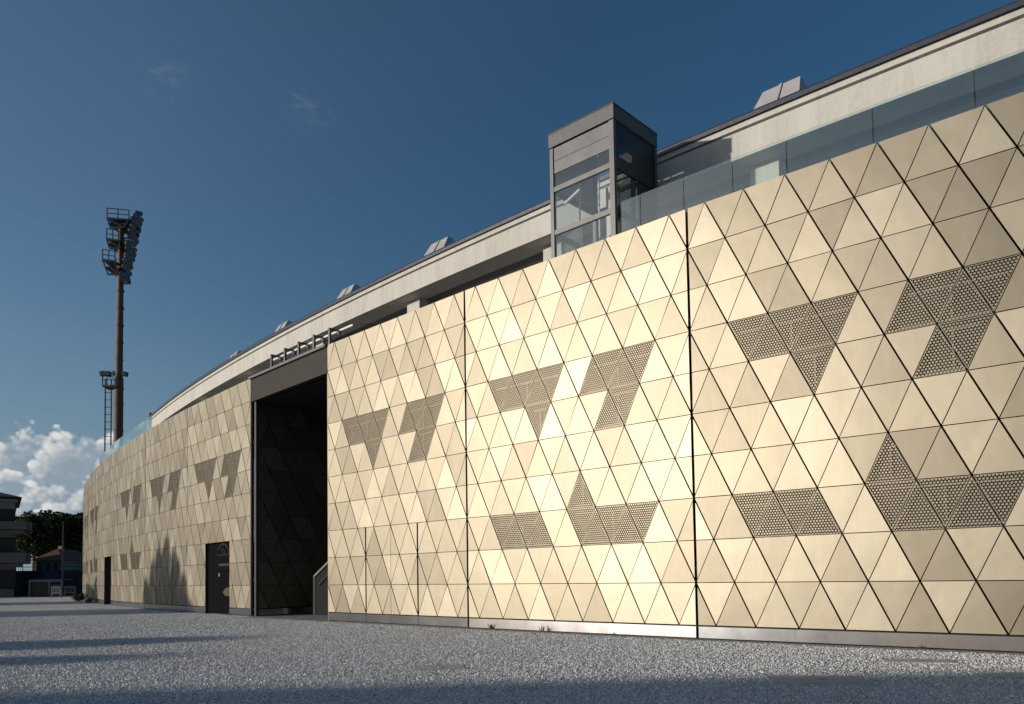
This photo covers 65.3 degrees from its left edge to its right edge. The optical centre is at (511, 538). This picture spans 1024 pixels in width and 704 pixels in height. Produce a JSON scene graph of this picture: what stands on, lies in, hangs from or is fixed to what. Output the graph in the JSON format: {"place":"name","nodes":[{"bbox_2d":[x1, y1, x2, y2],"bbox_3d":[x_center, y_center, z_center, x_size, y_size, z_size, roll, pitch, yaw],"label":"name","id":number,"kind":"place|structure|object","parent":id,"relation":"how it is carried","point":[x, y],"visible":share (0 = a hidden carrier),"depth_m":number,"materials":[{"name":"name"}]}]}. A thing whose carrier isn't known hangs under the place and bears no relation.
{"place":"outdoors","nodes":[
{"label":"outdoors","id":0,"kind":"place"},
{"bbox_2d":[313,561,327,614],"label":"stair parapet","id":1,"kind":"structure","parent":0,"point":[320,591],"depth_m":41.04,"materials":[{"name":"paint"}]},
{"bbox_2d":[0,0,1016,570],"label":"sky","id":2,"kind":"structure","parent":0,"point":[277,158],"materials":[{"name":"blue"}]},
{"bbox_2d":[0,595,1023,703],"bbox_3d":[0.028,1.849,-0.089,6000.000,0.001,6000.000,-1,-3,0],"label":"ground","id":3,"kind":"structure","parent":0,"point":[28,606],"depth_m":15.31,"materials":[{"name":"grey gravel"}]},
{"bbox_2d":[0,492,31,597],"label":"building","id":4,"kind":"structure","parent":3,"relation":"on","point":[10,527],"depth_m":111.49,"materials":[{"name":"concrete"}]},
{"bbox_2d":[15,515,50,570],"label":"pine tree","id":5,"kind":"object","parent":3,"relation":"on","point":[43,552],"visible":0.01,"depth_m":149.78,"materials":[{"name":"green plant"}]},
{"bbox_2d":[14,563,82,596],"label":"site fence","id":6,"kind":"object","parent":3,"relation":"on","point":[22,582],"visible":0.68,"depth_m":119.19,"materials":[{"name":"black metal"}]},
{"bbox_2d":[15,510,82,557],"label":"tree","id":7,"kind":"object","parent":3,"relation":"on","point":[45,532],"visible":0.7,"depth_m":141.72,"materials":[{"name":"green plant"}]},
{"bbox_2d":[28,579,72,596],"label":"shed","id":8,"kind":"structure","parent":3,"relation":"on","point":[40,588],"depth_m":110.91,"materials":[{"name":"grey paint"}]},
{"bbox_2d":[51,587,61,596],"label":"barrier","id":9,"kind":"object","parent":3,"relation":"on","point":[52,591],"visible":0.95,"depth_m":107.79,"materials":[{"name":"grey paint"}]},
{"bbox_2d":[31,546,82,570],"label":"tiled house","id":10,"kind":"structure","parent":3,"relation":"on","point":[71,557],"depth_m":128.69,"materials":[{"name":"ceramic"}]},
{"bbox_2d":[36,562,42,570],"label":"window","id":11,"kind":"structure","parent":10,"relation":"in","point":[38,565],"depth_m":127.90,"materials":[{"name":"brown wood"}]},
{"bbox_2d":[57,521,63,589],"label":"utility pole","id":12,"kind":"object","parent":3,"relation":"on","point":[62,568],"visible":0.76,"depth_m":114.01,"materials":[{"name":"metal"}]},
{"bbox_2d":[40,509,81,550],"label":"pine tree","id":13,"kind":"object","parent":3,"relation":"on","point":[55,513],"visible":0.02,"depth_m":149.23,"materials":[{"name":"green plant"}]},
{"bbox_2d":[63,586,75,596],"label":"barrier","id":14,"kind":"object","parent":3,"relation":"on","point":[68,590],"visible":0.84,"depth_m":109.79,"materials":[{"name":"grey paint"}]},
{"bbox_2d":[57,514,82,545],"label":"pine tree","id":15,"kind":"object","parent":3,"relation":"on","point":[80,537],"visible":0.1,"depth_m":144.38,"materials":[{"name":"green plant"}]},
{"bbox_2d":[69,592,85,600],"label":"bush","id":16,"kind":"object","parent":3,"relation":"on","point":[78,597],"visible":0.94,"depth_m":80.64,"materials":[{"name":"green plant"}]},
{"bbox_2d":[84,597,93,602],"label":"bush","id":17,"kind":"object","parent":3,"relation":"on","point":[87,600],"visible":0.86,"depth_m":73.34,"materials":[{"name":"green plant"}]},
{"bbox_2d":[99,208,143,451],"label":"floodlight mast","id":18,"kind":"object","parent":3,"relation":"on","point":[120,268],"visible":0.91,"depth_m":102.82,"materials":[{"name":"black metal"}]},
{"bbox_2d":[234,613,327,621],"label":"concrete ramp","id":19,"kind":"structure","parent":3,"relation":"on","point":[308,617],"depth_m":39.38,"materials":[{"name":"grey concrete"}]},
{"bbox_2d":[412,664,464,670],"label":"concrete slab","id":20,"kind":"structure","parent":3,"relation":"on","point":[436,667],"depth_m":16.32,"materials":[{"name":"grey concrete"}]},
{"bbox_2d":[82,0,1023,652],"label":"stadium","id":21,"kind":"object","parent":3,"relation":"on","point":[760,378],"visible":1,"depth_m":23.78,"materials":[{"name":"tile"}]},
{"bbox_2d":[91,418,147,473],"bbox_3d":[-34.240,-7.201,68.624,0.597,1.200,31.420,1,-3,-35],"label":"glass balustrade","id":22,"kind":"object","parent":21,"relation":"on","point":[133,433],"visible":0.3,"depth_m":63.42,"materials":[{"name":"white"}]},
{"bbox_2d":[208,542,228,613],"bbox_3d":[-16.371,2.245,44.698,0.110,3.900,3.405,2,-4,-41],"label":"glazed door","id":23,"kind":"structure","parent":21,"relation":"attached to","point":[218,578],"depth_m":44.79,"materials":[{"name":"black metal"}]},
{"bbox_2d":[275,321,291,331],"bbox_3d":[-14.363,-13.003,51.538,2.600,1.612,2.000,1,-4,-40],"label":"roof hatch","id":24,"kind":"object","parent":21,"relation":"on","point":[284,324],"visible":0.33,"depth_m":50.98,"materials":[{"name":"metal"}]},
{"bbox_2d":[270,321,386,366],"bbox_3d":[-9.069,-9.063,38.006,9.824,0.905,1.658,-3,-3,37],"label":"guard rail","id":25,"kind":"object","parent":21,"relation":"on","point":[313,343],"visible":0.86,"depth_m":37.86,"materials":[{"name":"metal"}]},
{"bbox_2d":[337,284,359,298],"bbox_3d":[-8.937,-13.380,45.389,2.600,1.612,2.000,2,-4,-42],"label":"roof hatch","id":26,"kind":"object","parent":21,"relation":"on","point":[351,288],"visible":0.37,"depth_m":44.83,"materials":[{"name":"metal"}]},
{"bbox_2d":[424,237,454,255],"bbox_3d":[-3.245,-13.756,39.349,2.600,1.612,2.000,2,-4,-44],"label":"roof hatch","id":27,"kind":"object","parent":21,"relation":"on","point":[439,244],"visible":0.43,"depth_m":38.80,"materials":[{"name":"metal"}]},
{"bbox_2d":[753,76,806,109],"bbox_3d":[9.373,-14.527,27.259,2.000,1.612,2.600,-3,-4,42],"label":"roof hatch","id":28,"kind":"object","parent":21,"relation":"on","point":[780,90],"visible":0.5,"depth_m":26.77,"materials":[{"name":"metal"}]},
{"bbox_2d":[321,621,1023,655],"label":"footing strip","id":29,"kind":"object","parent":3,"relation":"on","point":[704,639],"visible":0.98,"depth_m":21.96,"materials":[{"name":"concrete"}]},
{"bbox_2d":[765,675,871,684],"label":"concrete slab","id":30,"kind":"structure","parent":3,"relation":"on","point":[809,680],"depth_m":13.54,"materials":[{"name":"grey concrete"}]},
{"bbox_2d":[880,658,956,663],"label":"concrete slab","id":31,"kind":"structure","parent":3,"relation":"on","point":[941,661],"depth_m":16.21,"materials":[{"name":"grey concrete"}]},
{"bbox_2d":[977,672,1023,677],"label":"concrete slab","id":32,"kind":"structure","parent":3,"relation":"on","point":[1011,675],"depth_m":13.91,"materials":[{"name":"grey concrete"}]},
{"bbox_2d":[548,102,658,258],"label":"lift tower","id":33,"kind":"structure","parent":0,"point":[618,142],"depth_m":26.41,"materials":[{"name":"metal"}]},
{"bbox_2d":[618,147,631,164],"bbox_3d":[3.646,-12.332,25.791,0.544,0.300,0.587,-1,-3,0],"label":"side window","id":34,"kind":"structure","parent":33,"relation":"in","point":[624,155],"depth_m":25.79,"materials":[{"name":"clear glass"}]}
]}

